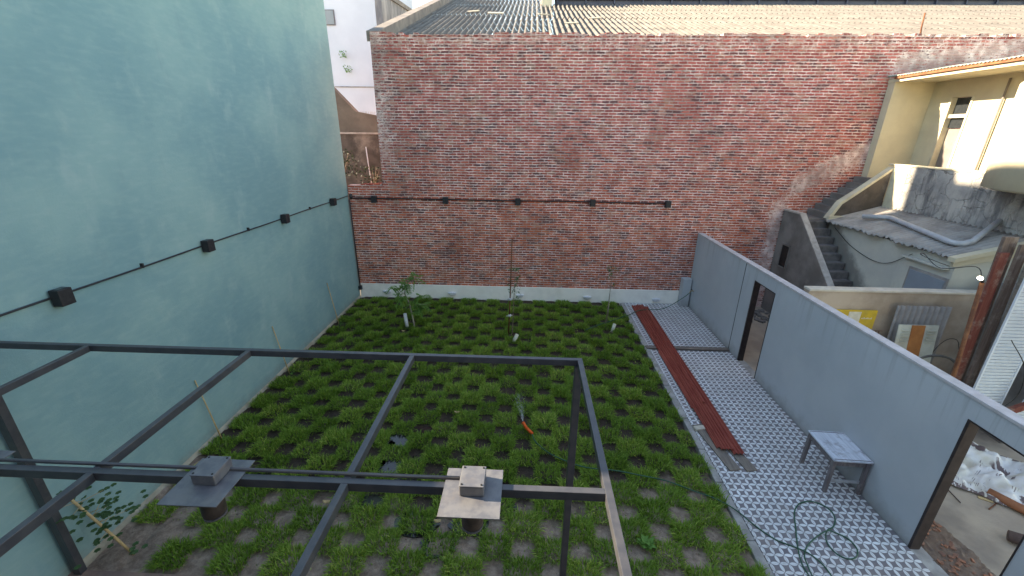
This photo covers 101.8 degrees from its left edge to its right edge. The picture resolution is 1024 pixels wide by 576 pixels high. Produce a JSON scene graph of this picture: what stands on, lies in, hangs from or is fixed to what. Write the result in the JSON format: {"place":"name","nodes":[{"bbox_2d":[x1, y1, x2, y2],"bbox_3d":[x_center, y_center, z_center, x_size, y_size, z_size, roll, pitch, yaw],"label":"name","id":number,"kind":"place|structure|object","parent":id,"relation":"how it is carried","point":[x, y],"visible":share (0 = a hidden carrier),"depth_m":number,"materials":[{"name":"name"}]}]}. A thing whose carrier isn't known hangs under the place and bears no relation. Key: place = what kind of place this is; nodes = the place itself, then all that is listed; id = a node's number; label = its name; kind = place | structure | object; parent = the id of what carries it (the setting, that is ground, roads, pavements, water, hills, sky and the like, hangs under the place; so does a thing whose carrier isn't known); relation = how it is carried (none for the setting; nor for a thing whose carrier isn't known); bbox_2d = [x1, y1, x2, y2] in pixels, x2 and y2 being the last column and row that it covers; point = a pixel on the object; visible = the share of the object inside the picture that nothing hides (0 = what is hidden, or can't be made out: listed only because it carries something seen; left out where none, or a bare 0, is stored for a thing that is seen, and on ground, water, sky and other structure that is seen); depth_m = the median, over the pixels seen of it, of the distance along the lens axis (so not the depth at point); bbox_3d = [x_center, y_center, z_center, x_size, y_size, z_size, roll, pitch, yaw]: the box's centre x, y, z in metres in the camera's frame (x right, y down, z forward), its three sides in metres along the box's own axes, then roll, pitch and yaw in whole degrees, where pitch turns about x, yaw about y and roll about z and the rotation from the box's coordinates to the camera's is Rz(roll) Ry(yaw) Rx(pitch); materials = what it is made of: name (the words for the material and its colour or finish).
{"place":"outdoors","nodes":[
{"label":"outdoors","id":0,"kind":"place"},
{"bbox_2d":[68,570,197,575],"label":"terrace","id":1,"kind":"structure","parent":0,"point":[98,573],"depth_m":4.91,"materials":[{"name":"concrete"}]},
{"bbox_2d":[0,341,631,575],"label":"pergola","id":2,"kind":"object","parent":1,"relation":"on","point":[30,471],"visible":1,"depth_m":2.59,"materials":[{"name":"grey paint"}]},
{"bbox_2d":[0,450,15,457],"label":"beam spotlight","id":3,"kind":"object","parent":2,"relation":"attached to","point":[4,454],"visible":1,"depth_m":2.57,"materials":[{"name":"metal"}]},
{"bbox_2d":[156,456,254,522],"bbox_3d":[-1.743,1.180,2.416,0.330,0.307,0.340,1,20,2],"label":"beam spotlight","id":4,"kind":"object","parent":2,"relation":"attached to","point":[207,485],"visible":1,"depth_m":2.35,"materials":[{"name":"metal"}]},
{"bbox_2d":[437,466,502,533],"bbox_3d":[-0.224,1.216,2.364,0.330,0.307,0.340,1,20,2],"label":"beam spotlight","id":5,"kind":"object","parent":2,"relation":"attached to","point":[471,497],"visible":1,"depth_m":2.30,"materials":[{"name":"metal"}]},
{"bbox_2d":[620,303,773,575],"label":"path kerb","id":6,"kind":"structure","parent":1,"relation":"on","point":[714,476],"depth_m":6.74,"materials":[{"name":"concrete"}]},
{"bbox_2d":[343,148,359,177],"bbox_3d":[-5.586,-4.114,13.652,1.023,0.943,0.783,1,20,2],"label":"wild bush","id":7,"kind":"object","parent":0,"point":[351,166],"visible":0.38,"depth_m":13.73,"materials":[{"name":"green plant"}]},
{"bbox_2d":[334,87,382,279],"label":"courtyard wall","id":8,"kind":"structure","parent":0,"point":[358,132],"depth_m":14.26,"materials":[{"name":"brown paint"}]},
{"bbox_2d":[323,0,412,114],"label":"white building","id":9,"kind":"structure","parent":0,"point":[349,23],"depth_m":19.64,"materials":[{"name":"paint"}]},
{"bbox_2d":[325,9,335,24],"bbox_3d":[-8.562,-12.476,19.182,0.780,0.620,0.065,1,20,2],"label":"window","id":10,"kind":"structure","parent":9,"relation":"in","point":[329,13],"depth_m":19.15,"materials":[{"name":"white glass"}]},
{"bbox_2d":[87,296,770,575],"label":"grass","id":11,"kind":"structure","parent":0,"point":[250,431],"depth_m":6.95,"materials":[{"name":"green plant"}]},
{"bbox_2d":[53,483,148,569],"bbox_3d":[-4.966,2.827,5.026,0.838,1.096,0.937,1,20,2],"label":"climbing plant","id":12,"kind":"object","parent":11,"relation":"on","point":[104,514],"visible":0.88,"depth_m":5.02,"materials":[{"name":"green plant"}]},
{"bbox_2d":[194,380,221,438],"bbox_3d":[-5.022,2.067,6.907,0.173,1.252,0.027,-3,21,-10],"label":"bamboo cane","id":13,"kind":"object","parent":11,"relation":"on","point":[209,412],"visible":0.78,"depth_m":6.91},
{"bbox_2d":[272,326,289,372],"bbox_3d":[-4.937,1.356,8.902,0.173,1.193,0.027,-3,21,-10],"label":"bamboo cane","id":14,"kind":"object","parent":11,"relation":"on","point":[280,348],"visible":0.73,"depth_m":8.85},
{"bbox_2d":[327,284,338,323],"bbox_3d":[-4.835,0.448,11.251,0.173,1.252,0.027,-3,21,-10],"label":"bamboo cane","id":15,"kind":"object","parent":11,"relation":"on","point":[333,304],"visible":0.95,"depth_m":11.25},
{"bbox_2d":[403,313,408,326],"bbox_3d":[-2.856,0.901,11.241,0.147,0.461,0.089,13,24,31],"label":"plastic tube","id":16,"kind":"object","parent":11,"relation":"on","point":[405,319],"visible":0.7,"depth_m":11.20,"materials":[{"name":"white plastic"}]},
{"bbox_2d":[385,272,431,325],"bbox_3d":[-2.722,0.380,11.015,1.230,1.632,0.533,1,20,2],"label":"sapling","id":17,"kind":"object","parent":11,"relation":"on","point":[404,287],"visible":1,"depth_m":10.93,"materials":[{"name":"green plant"}]},
{"bbox_2d":[358,426,516,558],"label":"puddle water","id":18,"kind":"structure","parent":11,"relation":"on","point":[396,439],"depth_m":6.00,"materials":[{"name":"black liquid"}]},
{"bbox_2d":[506,239,512,334],"bbox_3d":[-0.061,0.043,10.566,0.162,2.631,0.081,1,20,2],"label":"plant stake","id":19,"kind":"object","parent":11,"relation":"on","point":[509,314],"visible":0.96,"depth_m":10.55,"materials":[{"name":"wood"}]},
{"bbox_2d":[507,268,520,333],"bbox_3d":[0.040,0.371,10.702,0.397,1.924,0.431,1,20,2],"label":"sapling","id":20,"kind":"object","parent":11,"relation":"on","point":[515,285],"visible":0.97,"depth_m":10.59,"materials":[{"name":"green plant"}]},
{"bbox_2d":[521,421,532,433],"bbox_3d":[0.263,2.446,7.292,0.073,0.106,0.304,-12,24,-30],"label":"hose nozzle","id":21,"kind":"object","parent":11,"relation":"on","point":[526,427],"visible":1,"depth_m":7.29,"materials":[{"name":"orange plastic"}]},
{"bbox_2d":[512,395,525,420],"bbox_3d":[0.187,2.140,7.654,0.284,0.276,0.612,-8,22,-22],"label":"water spray","id":22,"kind":"object","parent":21,"relation":"attached to","point":[522,418],"visible":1,"depth_m":7.60,"materials":[{"name":"white"}]},
{"bbox_2d":[606,265,618,320],"bbox_3d":[2.638,0.247,11.229,0.338,1.842,0.291,9,22,22],"label":"sapling","id":23,"kind":"object","parent":11,"relation":"on","point":[611,274],"visible":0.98,"depth_m":11.06,"materials":[{"name":"green plant"}]},
{"bbox_2d":[637,534,655,550],"bbox_3d":[1.718,3.264,5.327,0.238,0.116,0.218,1,20,2],"label":"broadleaf weed","id":24,"kind":"object","parent":11,"relation":"on","point":[647,541],"visible":1,"depth_m":5.32,"materials":[{"name":"green plant"}]},
{"bbox_2d":[412,0,554,34],"label":"sky","id":25,"kind":"structure","parent":0,"point":[416,3],"materials":[{"name":"white"}]},
{"bbox_2d":[624,303,933,575],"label":"tiled path","id":26,"kind":"structure","parent":0,"point":[778,485],"depth_m":6.32,"materials":[{"name":"tile"}]},
{"bbox_2d":[658,351,693,407],"bbox_3d":[3.529,1.911,8.998,0.084,0.048,2.200,1,20,2],"label":"roofing sheet","id":27,"kind":"object","parent":26,"relation":"on","point":[665,362],"visible":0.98,"depth_m":8.92,"materials":[{"name":"red metal"}]},
{"bbox_2d":[677,277,691,305],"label":"pier","id":28,"kind":"structure","parent":26,"relation":"on","point":[685,286],"depth_m":12.66,"materials":[{"name":"grey concrete"}]},
{"bbox_2d":[645,345,728,350],"bbox_3d":[4.318,1.483,10.268,2.000,0.030,0.130,1,20,2],"label":"wooden plank","id":29,"kind":"object","parent":26,"relation":"on","point":[693,348],"visible":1,"depth_m":10.23,"materials":[{"name":"wood"}]},
{"bbox_2d":[650,349,727,351],"bbox_3d":[4.346,1.633,10.317,1.940,0.220,0.186,1,20,2],"label":"path joint","id":30,"kind":"object","parent":26,"relation":"on","point":[696,350],"visible":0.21,"depth_m":10.25,"materials":[{"name":"concrete"}]},
{"bbox_2d":[532,433,858,575],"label":"garden hose","id":31,"kind":"object","parent":26,"relation":"on","point":[813,539],"visible":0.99,"depth_m":5.52,"materials":[{"name":"green rubber"}]},
{"bbox_2d":[693,425,704,431],"bbox_3d":[3.412,2.511,7.464,0.296,0.045,0.100,-3,21,-9],"label":"plank","id":32,"kind":"object","parent":26,"relation":"on","point":[699,427],"visible":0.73,"depth_m":7.44,"materials":[{"name":"grey wood"}]},
{"bbox_2d":[693,424,740,470],"bbox_3d":[3.444,2.676,7.054,0.190,0.024,1.097,-2,21,-7],"label":"plank","id":33,"kind":"object","parent":26,"relation":"on","point":[727,460],"visible":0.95,"depth_m":6.87,"materials":[{"name":"grey wood"}]},
{"bbox_2d":[632,305,719,447],"bbox_3d":[3.644,1.605,9.808,0.214,0.048,6.100,1,20,2],"label":"roofing sheet","id":34,"kind":"object","parent":33,"relation":"on","point":[646,327],"visible":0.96,"depth_m":9.23,"materials":[{"name":"red metal"}]},
{"bbox_2d":[637,304,732,449],"bbox_3d":[3.733,1.592,9.778,0.204,0.048,6.180,2,20,3],"label":"roofing sheet","id":35,"kind":"object","parent":34,"relation":"on","point":[718,434],"visible":0.98,"depth_m":8.23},
{"bbox_2d":[645,309,703,402],"bbox_3d":[3.830,1.425,10.139,0.074,0.048,4.501,2,20,3],"label":"roofing sheet","id":36,"kind":"object","parent":35,"relation":"on","point":[678,361],"visible":1,"depth_m":9.53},
{"bbox_2d":[727,449,756,471],"bbox_3d":[3.698,2.691,7.022,0.180,0.024,1.049,-2,21,-8],"label":"plank","id":37,"kind":"object","parent":26,"relation":"on","point":[746,464],"visible":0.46,"depth_m":6.69,"materials":[{"name":"grey wood"}]},
{"bbox_2d":[644,306,744,454],"bbox_3d":[3.874,1.640,9.699,0.184,0.048,6.170,2,20,2],"label":"roofing sheet","id":38,"kind":"object","parent":37,"relation":"on","point":[737,448],"visible":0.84,"depth_m":8.02,"materials":[{"name":"red metal"}]},
{"bbox_2d":[799,430,873,494],"bbox_3d":[4.901,2.647,6.340,0.528,0.614,0.655,2,21,4],"label":"work table","id":39,"kind":"object","parent":26,"relation":"on","point":[838,448],"visible":1,"depth_m":6.13,"materials":[{"name":"grey wood"}]},
{"bbox_2d":[743,307,1023,575],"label":"yard ground","id":40,"kind":"structure","parent":0,"point":[975,525],"depth_m":5.86,"materials":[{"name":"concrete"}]},
{"bbox_2d":[752,309,768,322],"bbox_3d":[7.155,0.791,12.319,1.014,0.102,1.180,1,20,2],"label":"rubble","id":41,"kind":"object","parent":40,"relation":"on","point":[762,319],"visible":0.5,"depth_m":12.19,"materials":[{"name":"stone"}]},
{"bbox_2d":[761,167,893,313],"bbox_3d":[8.584,-0.558,10.209,1.890,4.490,4.200,1,20,2],"label":"outdoor staircase","id":42,"kind":"structure","parent":40,"relation":"on","point":[805,254],"depth_m":10.92,"materials":[{"name":"concrete"}]},
{"bbox_2d":[777,242,790,269],"bbox_3d":[7.716,-0.905,11.815,0.030,0.700,0.380,1,20,2],"label":"window","id":43,"kind":"structure","parent":42,"relation":"in","point":[785,248],"depth_m":11.81,"materials":[{"name":"glass"}]},
{"bbox_2d":[688,233,1023,575],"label":"garden wall","id":44,"kind":"structure","parent":40,"relation":"on","point":[908,423],"depth_m":6.14,"materials":[{"name":"paint"}]},
{"bbox_2d":[739,360,754,377],"bbox_3d":[5.371,1.949,9.488,0.180,0.230,0.840,1,20,2],"label":"door threshold","id":45,"kind":"object","parent":44,"relation":"attached to","point":[747,367],"depth_m":9.47,"materials":[{"name":"concrete"}]},
{"bbox_2d":[910,547,948,575],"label":"door threshold","id":46,"kind":"object","parent":44,"relation":"attached to","point":[925,558],"depth_m":5.19,"materials":[{"name":"stone"}]},
{"bbox_2d":[803,286,976,374],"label":"yard wall","id":47,"kind":"structure","parent":40,"relation":"on","point":[885,302],"depth_m":7.66,"materials":[{"name":"beige paint"}]},
{"bbox_2d":[836,309,877,328],"bbox_3d":[6.371,0.580,7.750,0.750,0.370,0.038,1,20,2],"label":"yellow panel","id":48,"kind":"object","parent":47,"relation":"attached to","point":[866,318],"visible":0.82,"depth_m":7.71,"materials":[{"name":"paint"}]},
{"bbox_2d":[887,305,952,363],"bbox_3d":[7.436,1.347,7.845,0.953,2.150,0.108,1,20,2],"label":"corrugated sheet","id":49,"kind":"object","parent":40,"relation":"on","point":[920,315],"visible":0.27,"depth_m":7.57,"materials":[{"name":"grey metal"}]},
{"bbox_2d":[894,324,938,362],"bbox_3d":[7.259,1.235,7.553,0.690,1.162,0.190,1,20,2],"label":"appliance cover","id":50,"kind":"object","parent":49,"relation":"attached to","point":[918,340],"visible":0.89,"depth_m":7.47,"materials":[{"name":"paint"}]},
{"bbox_2d":[825,206,1023,289],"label":"lean to","id":51,"kind":"object","parent":40,"relation":"on","point":[883,241],"visible":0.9,"depth_m":8.87,"materials":[{"name":"beige paint"}]},
{"bbox_2d":[835,228,911,263],"bbox_3d":[8.292,-0.934,9.708,0.047,0.472,2.307,1,20,1],"label":"cable","id":52,"kind":"object","parent":51,"relation":"attached to","point":[865,256],"visible":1,"depth_m":9.74,"materials":[{"name":"black rubber"}]},
{"bbox_2d":[902,266,949,288],"bbox_3d":[8.235,0.438,8.518,0.045,1.600,0.850,1,20,2],"label":"window","id":53,"kind":"structure","parent":51,"relation":"in","point":[915,277],"depth_m":8.33,"materials":[{"name":"blue glass"}]},
{"bbox_2d":[862,214,1002,245],"bbox_3d":[8.999,-1.440,8.990,1.059,0.488,2.606,1,20,2],"label":"drain pipe","id":54,"kind":"object","parent":51,"relation":"on","point":[980,234],"visible":1,"depth_m":8.25,"materials":[{"name":"grey plastic"}]},
{"bbox_2d":[920,253,981,275],"bbox_3d":[7.276,-0.396,7.074,0.629,0.462,2.163,16,25,35],"label":"bulb wire","id":55,"kind":"object","parent":51,"relation":"attached to","point":[948,265],"visible":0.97,"depth_m":6.62,"materials":[{"name":"black plastic"}]},
{"bbox_2d":[977,276,983,282],"bbox_3d":[6.821,-0.123,6.053,0.143,0.108,0.055,-2,21,-7],"label":"light bulb","id":56,"kind":"object","parent":55,"relation":"hanging from","point":[980,278],"visible":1,"depth_m":6.03,"materials":[{"name":"white glass"}]},
{"bbox_2d":[920,354,963,382],"bbox_3d":[7.463,1.621,7.393,1.043,0.959,0.118,6,21,15],"label":"tubing arc","id":57,"kind":"object","parent":40,"relation":"on","point":[937,355],"visible":0.32,"depth_m":7.25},
{"bbox_2d":[861,55,1023,282],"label":"cream house","id":58,"kind":"structure","parent":40,"relation":"on","point":[970,171],"depth_m":9.51,"materials":[{"name":"cream painted plaster"},{"name":"grey corrugated sheeting"},{"name":"concrete"}]},
{"bbox_2d":[927,96,974,167],"bbox_3d":[10.674,-3.328,10.235,0.170,2.508,0.587,1,20,2],"label":"door","id":59,"kind":"structure","parent":58,"relation":"in","point":[956,114],"depth_m":10.16,"materials":[{"name":"beige paint"}]},
{"bbox_2d":[921,521,995,575],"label":"dirt patch","id":60,"kind":"object","parent":40,"relation":"on","point":[931,547],"visible":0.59,"depth_m":5.31,"materials":[{"name":"brown soil"}]},
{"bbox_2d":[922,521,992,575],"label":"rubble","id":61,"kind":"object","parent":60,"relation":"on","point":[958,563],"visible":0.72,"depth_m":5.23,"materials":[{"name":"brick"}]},
{"bbox_2d":[951,282,984,377],"bbox_3d":[7.021,1.333,6.624,0.379,3.026,0.065,-2,21,-6],"label":"rusty pole","id":62,"kind":"object","parent":40,"relation":"on","point":[968,328],"visible":0.59,"depth_m":6.33,"materials":[{"name":"metal"}]},
{"bbox_2d":[955,252,1009,380],"bbox_3d":[7.268,1.100,6.686,0.190,3.423,0.150,1,20,2],"label":"upright timber","id":63,"kind":"object","parent":40,"relation":"on","point":[995,275],"visible":0.5,"depth_m":6.38,"materials":[{"name":"brown wood"}]},
{"bbox_2d":[950,237,1019,381],"bbox_3d":[7.362,0.971,6.720,0.260,3.644,0.150,1,20,2],"label":"upright timber","id":64,"kind":"object","parent":40,"relation":"on","point":[1008,244],"visible":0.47,"depth_m":6.28,"materials":[{"name":"brown wood"}]},
{"bbox_2d":[977,496,993,502],"bbox_3d":[6.970,3.110,6.124,0.160,0.020,0.050,13,24,30],"label":"wood chip","id":65,"kind":"object","parent":40,"relation":"on","point":[985,499],"visible":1,"depth_m":6.11,"materials":[{"name":"brown wood"}]},
{"bbox_2d":[952,442,1023,506],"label":"plastic sheet","id":66,"kind":"object","parent":40,"relation":"on","point":[982,470],"visible":0.69,"depth_m":6.43,"materials":[{"name":"white plastic"}]},
{"bbox_2d":[964,244,1023,387],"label":"upright timber","id":67,"kind":"object","parent":40,"relation":"on","point":[1012,275],"visible":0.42,"depth_m":6.37,"materials":[{"name":"brown wood"}]},
{"bbox_2d":[964,283,1023,443],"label":"block shed","id":68,"kind":"structure","parent":40,"relation":"on","point":[1014,390],"depth_m":7.18,"materials":[{"name":"concrete"}]},
{"bbox_2d":[987,488,1023,513],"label":"clay pipe","id":69,"kind":"object","parent":40,"relation":"on","point":[1011,503],"visible":0.93,"depth_m":5.99,"materials":[{"name":"orange ceramic"}]},
{"bbox_2d":[989,268,1023,362],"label":"upright timber","id":70,"kind":"object","parent":40,"relation":"on","point":[1020,280],"visible":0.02,"depth_m":6.20,"materials":[{"name":"brown wood"}]},
{"bbox_2d":[973,279,1023,404],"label":"slatted shutter","id":71,"kind":"object","parent":70,"relation":"attached to","point":[988,373],"visible":0.69,"depth_m":6.36,"materials":[{"name":"white metal"}]},
{"bbox_2d":[1005,340,1023,405],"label":"wire","id":72,"kind":"object","parent":71,"relation":"hanging from","point":[1023,378],"visible":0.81,"depth_m":6.26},
{"bbox_2d":[1006,530,1023,544],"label":"log","id":73,"kind":"object","parent":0,"point":[1014,537],"visible":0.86,"depth_m":5.44,"materials":[{"name":"wood"}]},
{"bbox_3d":[8.342,1.493,6.338,0.935,1.753,0.030,1,20,2],"label":"slatted shutter","id":74,"kind":"object","parent":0,"visible":0},
{"bbox_2d":[1007,402,1023,412],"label":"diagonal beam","id":75,"kind":"structure","parent":74,"relation":"attached to","point":[1017,408],"depth_m":6.41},
{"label":"ground","id":76,"kind":"structure","parent":0,"visible":0},
{"bbox_2d":[0,0,361,575],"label":"painted wall","id":77,"kind":"structure","parent":76,"relation":"on","point":[134,134],"depth_m":5.89,"materials":[{"name":"teal paint"}]},
{"bbox_2d":[48,287,76,306],"bbox_3d":[-5.077,0.096,4.687,0.140,0.194,0.150,1,20,2],"label":"wall lamp","id":78,"kind":"object","parent":77,"relation":"attached to","point":[62,296],"visible":1,"depth_m":4.64,"materials":[{"name":"black plastic"}]},
{"bbox_2d":[0,196,346,316],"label":"cable conduit","id":79,"kind":"object","parent":77,"relation":"attached to","point":[82,287],"visible":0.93,"depth_m":5.69,"materials":[{"name":"black plastic"}]},
{"bbox_2d":[200,239,215,251],"bbox_3d":[-4.985,-0.696,6.813,0.140,0.194,0.150,1,20,2],"label":"wall lamp","id":80,"kind":"object","parent":77,"relation":"attached to","point":[207,245],"visible":1,"depth_m":6.76,"materials":[{"name":"black plastic"}]},
{"bbox_2d":[280,214,290,223],"bbox_3d":[-4.892,-1.498,8.966,0.140,0.194,0.150,1,20,2],"label":"wall lamp","id":81,"kind":"object","parent":77,"relation":"attached to","point":[285,218],"visible":1,"depth_m":8.91,"materials":[{"name":"black plastic"}]},
{"bbox_2d":[329,198,336,205],"bbox_3d":[-4.798,-2.312,11.148,0.140,0.194,0.150,1,20,2],"label":"wall lamp","id":82,"kind":"object","parent":77,"relation":"attached to","point":[333,201],"visible":1,"depth_m":11.09,"materials":[{"name":"black plastic"}]},
{"bbox_2d":[348,0,1023,306],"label":"brick warehouse","id":83,"kind":"structure","parent":76,"relation":"on","point":[739,126],"depth_m":11.71,"materials":[{"name":"red brick"}]},
{"bbox_2d":[349,199,362,289],"bbox_3d":[-4.781,-1.279,12.691,0.090,2.820,0.110,1,20,2],"label":"cable conduit","id":84,"kind":"object","parent":83,"relation":"attached to","point":[360,287],"visible":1,"depth_m":12.70,"materials":[{"name":"black plastic"}]},
{"bbox_2d":[359,166,381,183],"bbox_3d":[-4.468,-3.539,13.368,0.866,0.758,0.557,1,20,2],"label":"wild bush","id":85,"kind":"object","parent":83,"relation":"on","point":[375,180],"visible":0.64,"depth_m":13.38,"materials":[{"name":"brown plant"}]},
{"bbox_2d":[371,196,376,202],"bbox_3d":[-4.044,-2.609,12.211,0.150,0.194,0.140,1,20,2],"label":"wall lamp","id":86,"kind":"object","parent":83,"relation":"attached to","point":[373,199],"visible":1,"depth_m":12.15,"materials":[{"name":"black plastic"}]},
{"bbox_2d":[443,197,448,203],"bbox_3d":[-1.936,-2.558,12.139,0.150,0.194,0.140,1,20,2],"label":"wall lamp","id":87,"kind":"object","parent":83,"relation":"attached to","point":[445,200],"visible":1,"depth_m":12.07,"materials":[{"name":"black plastic"}]},
{"bbox_2d":[488,12,503,13],"bbox_3d":[-0.629,-10.722,16.218,0.620,0.109,0.242,-1,20,-3],"label":"roof debris","id":88,"kind":"object","parent":83,"relation":"on","point":[495,12],"visible":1,"depth_m":16.13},
{"bbox_2d":[349,194,664,203],"bbox_3d":[-0.128,-2.579,12.062,9.304,0.144,0.104,1,20,2],"label":"cable conduit","id":89,"kind":"object","parent":83,"relation":"attached to","point":[350,196],"visible":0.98,"depth_m":12.09,"materials":[{"name":"black plastic"}]},
{"bbox_2d":[515,198,520,204],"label":"wall lamp","id":90,"kind":"object","parent":83,"relation":"attached to","point":[517,201],"visible":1,"depth_m":12.00,"materials":[{"name":"black plastic"}]},
{"bbox_2d":[590,199,595,206],"bbox_3d":[2.330,-2.455,11.994,0.150,0.194,0.140,1,20,2],"label":"wall lamp","id":91,"kind":"object","parent":83,"relation":"attached to","point":[592,202],"visible":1,"depth_m":11.94,"materials":[{"name":"black plastic"}]},
{"bbox_2d":[664,201,671,207],"bbox_3d":[4.468,-2.403,11.921,0.150,0.194,0.140,1,20,2],"label":"wall lamp","id":92,"kind":"object","parent":83,"relation":"attached to","point":[667,204],"visible":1,"depth_m":11.86,"materials":[{"name":"black plastic"}]},
{"bbox_2d":[920,13,925,32],"bbox_3d":[10.146,-6.476,10.286,0.096,0.564,0.036,1,20,2],"label":"vent rod","id":93,"kind":"object","parent":83,"relation":"attached to","point":[922,23],"visible":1,"depth_m":10.25,"materials":[{"name":"metal"}]},
{"bbox_3d":[5.381,0.098,12.461,0.132,0.111,0.100,1,20,2],"label":"garden tap","id":94,"kind":"object","parent":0,"visible":0},
{"bbox_2d":[585,293,689,330],"bbox_3d":[3.567,0.595,11.921,3.768,0.492,0.357,-9,23,-25],"label":"tap hose","id":95,"kind":"object","parent":94,"relation":"hanging from","point":[638,310],"visible":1,"depth_m":12.18,"materials":[{"name":"green rubber"}]}
]}

